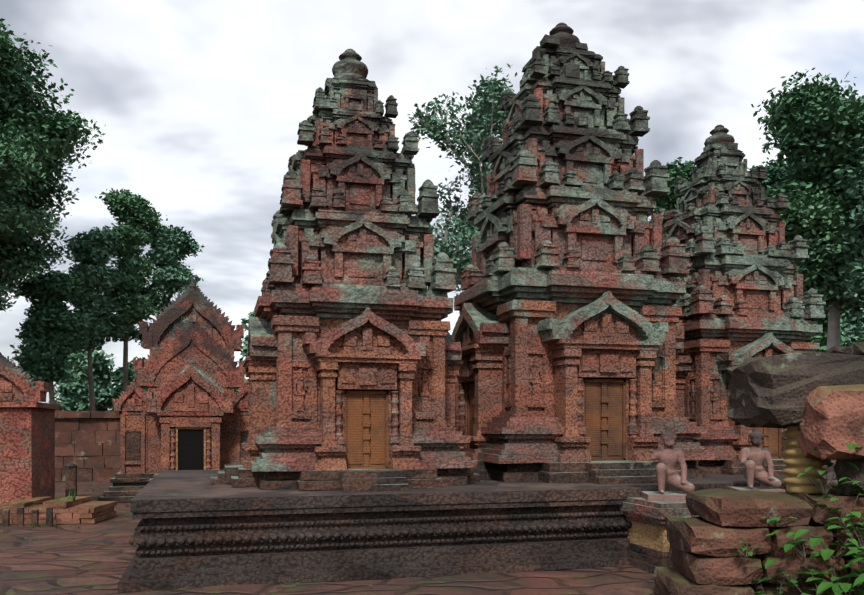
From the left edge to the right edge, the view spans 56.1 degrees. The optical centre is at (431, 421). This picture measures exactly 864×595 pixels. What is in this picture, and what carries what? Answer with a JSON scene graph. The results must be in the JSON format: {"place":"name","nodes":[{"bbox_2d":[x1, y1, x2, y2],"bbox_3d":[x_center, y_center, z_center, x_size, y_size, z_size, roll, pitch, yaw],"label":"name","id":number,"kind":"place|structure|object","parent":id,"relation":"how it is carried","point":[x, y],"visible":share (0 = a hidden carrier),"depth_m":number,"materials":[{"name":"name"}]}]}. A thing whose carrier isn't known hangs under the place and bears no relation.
{"place":"outdoors","nodes":[
{"label":"outdoors","id":0,"kind":"place"},
{"bbox_2d":[0,430,657,594],"bbox_3d":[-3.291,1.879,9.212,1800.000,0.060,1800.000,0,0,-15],"label":"ground","id":1,"kind":"structure","parent":0,"point":[83,559],"depth_m":9.80,"materials":[{"name":"brown stone"}]},
{"bbox_2d":[0,352,59,503],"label":"brick building","id":2,"kind":"structure","parent":1,"relation":"on","point":[27,443],"depth_m":15.75,"materials":[{"name":"stone"}]},
{"bbox_2d":[7,270,90,410],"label":"slender tree","id":3,"kind":"object","parent":1,"relation":"on","point":[50,340],"visible":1,"depth_m":51.72,"materials":[{"name":"green plant"}]},
{"bbox_2d":[0,18,105,311],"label":"giant tree","id":4,"kind":"object","parent":1,"relation":"on","point":[36,147],"visible":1,"depth_m":46.82,"materials":[{"name":"green plant"}]},
{"bbox_2d":[0,496,116,526],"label":"stone blocks","id":5,"kind":"structure","parent":1,"relation":"on","point":[49,511],"depth_m":14.91,"materials":[{"name":"stone"}]},
{"bbox_2d":[65,463,76,496],"bbox_3d":[-9.041,1.454,20.293,0.280,0.870,0.280,0,0,-15],"label":"boundary post","id":6,"kind":"object","parent":1,"relation":"on","point":[71,475],"visible":0.86,"depth_m":20.20,"materials":[{"name":"stone"}]},
{"bbox_2d":[46,348,115,410],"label":"tree","id":7,"kind":"object","parent":1,"relation":"on","point":[73,395],"visible":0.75,"depth_m":72.30,"materials":[{"name":"green plant"}]},
{"bbox_2d":[63,226,126,410],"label":"slender tree","id":8,"kind":"object","parent":1,"relation":"on","point":[93,249],"visible":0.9,"depth_m":56.05,"materials":[{"name":"green plant"}]},
{"bbox_2d":[105,356,147,410],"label":"tree","id":9,"kind":"object","parent":1,"relation":"on","point":[116,391],"visible":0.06,"depth_m":68.07,"materials":[{"name":"green plant"}]},
{"bbox_2d":[95,188,167,391],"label":"slender tree","id":10,"kind":"object","parent":1,"relation":"on","point":[136,215],"visible":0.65,"depth_m":58.04,"materials":[{"name":"green plant"}]},
{"bbox_2d":[129,224,204,346],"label":"slender tree","id":11,"kind":"object","parent":1,"relation":"on","point":[175,244],"visible":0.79,"depth_m":59.87,"materials":[{"name":"green plant"}]},
{"bbox_2d":[98,276,248,502],"bbox_3d":[-6.444,-0.929,21.910,4.087,5.624,7.050,0,0,-15],"label":"gatehouse","id":12,"kind":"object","parent":1,"relation":"on","point":[189,410],"visible":0.83,"depth_m":19.21,"materials":[{"name":"stone"}]},
{"bbox_2d":[234,379,246,394],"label":"tree","id":13,"kind":"object","parent":1,"relation":"on","point":[236,390],"depth_m":64.15,"materials":[{"name":"green plant"}]},
{"bbox_2d":[238,311,253,361],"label":"tree","id":14,"kind":"object","parent":1,"relation":"on","point":[244,322],"visible":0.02,"depth_m":67.66,"materials":[{"name":"green plant"}]},
{"bbox_2d":[1,444,863,594],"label":"weeds","id":15,"kind":"object","parent":1,"relation":"on","point":[839,587],"visible":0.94,"depth_m":7.62,"materials":[{"name":"green plant"}]},
{"bbox_2d":[408,64,516,296],"bbox_3d":[2.563,-6.680,36.406,8.070,17.169,8.044,0,0,-15],"label":"pale tree","id":16,"kind":"object","parent":1,"relation":"on","point":[481,129],"visible":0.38,"depth_m":34.67,"materials":[{"name":"green plant"}]},
{"bbox_2d":[118,462,837,591],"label":"platform","id":17,"kind":"structure","parent":1,"relation":"on","point":[194,528],"depth_m":9.88,"materials":[{"name":"stone"}]},
{"bbox_2d":[210,49,480,491],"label":"tower","id":18,"kind":"structure","parent":17,"relation":"on","point":[351,363],"depth_m":11.03,"materials":[{"name":"stone"}]},
{"bbox_2d":[451,22,714,483],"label":"tower","id":19,"kind":"structure","parent":17,"relation":"on","point":[567,335],"depth_m":12.53,"materials":[{"name":"stone"}]},
{"bbox_2d":[656,125,834,475],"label":"tower","id":20,"kind":"structure","parent":17,"relation":"on","point":[742,299],"depth_m":14.21,"materials":[{"name":"stone"}]},
{"bbox_2d":[619,497,699,573],"bbox_3d":[3.065,1.439,10.498,0.956,0.887,1.194,0,0,-15],"label":"pedestal","id":21,"kind":"object","parent":1,"relation":"on","point":[648,547],"visible":0.4,"depth_m":10.16,"materials":[{"name":"stone"}]},
{"bbox_2d":[641,426,694,500],"bbox_3d":[3.063,0.531,10.489,0.620,0.937,0.540,0,0,5],"label":"statue","id":22,"kind":"object","parent":21,"relation":"on","point":[668,457],"visible":1,"depth_m":10.40,"materials":[{"name":"stone"}]},
{"bbox_2d":[647,156,696,234],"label":"tree","id":23,"kind":"object","parent":1,"relation":"on","point":[667,202],"visible":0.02,"depth_m":49.91,"materials":[{"name":"green plant"}]},
{"bbox_2d":[653,488,863,594],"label":"stone blocks","id":24,"kind":"structure","parent":1,"relation":"on","point":[704,557],"depth_m":7.82,"materials":[{"name":"brown stone"}]},
{"bbox_2d":[782,426,826,493],"bbox_3d":[3.894,0.390,8.463,0.430,0.698,0.430,0,0,-15],"label":"baluster","id":25,"kind":"object","parent":24,"relation":"on","point":[796,462],"visible":0.6,"depth_m":8.33,"materials":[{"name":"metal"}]},
{"bbox_2d":[726,342,863,428],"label":"boulder","id":26,"kind":"object","parent":25,"relation":"on","point":[773,391],"depth_m":8.15,"materials":[{"name":"grey stone"}]},
{"bbox_2d":[747,158,828,320],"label":"tree","id":27,"kind":"object","parent":1,"relation":"on","point":[773,173],"visible":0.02,"depth_m":44.59,"materials":[{"name":"green plant"}]},
{"bbox_2d":[751,67,863,349],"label":"tree","id":28,"kind":"object","parent":1,"relation":"on","point":[816,131],"visible":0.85,"depth_m":37.54,"materials":[{"name":"green plant"}]},
{"bbox_2d":[805,308,860,351],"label":"tree","id":29,"kind":"object","parent":1,"relation":"on","point":[821,338],"visible":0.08,"depth_m":59.01,"materials":[{"name":"green plant"}]},
{"bbox_2d":[820,123,863,310],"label":"tree","id":30,"kind":"object","parent":1,"relation":"on","point":[853,270],"visible":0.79,"depth_m":36.34,"materials":[{"name":"green plant"}]},
{"bbox_2d":[840,306,863,345],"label":"tree","id":31,"kind":"object","parent":1,"relation":"on","point":[853,327],"visible":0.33,"depth_m":73.98,"materials":[{"name":"green plant"}]},
{"bbox_2d":[0,0,863,409],"label":"sky","id":32,"kind":"structure","parent":0,"point":[202,104],"materials":[{"name":"white"}]},
{"bbox_2d":[55,411,836,480],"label":"enclosure wall","id":33,"kind":"structure","parent":0,"point":[87,447],"depth_m":25.71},
{"bbox_2d":[727,427,785,491],"bbox_3d":[4.500,0.531,11.263,0.620,0.937,0.540,0,0,5],"label":"statue","id":34,"kind":"object","parent":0,"point":[754,456],"visible":1,"depth_m":11.18,"materials":[{"name":"stone"}]},
{"bbox_2d":[796,384,863,495],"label":"boulder","id":35,"kind":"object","parent":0,"point":[830,425],"depth_m":7.77,"materials":[{"name":"brown stone"}]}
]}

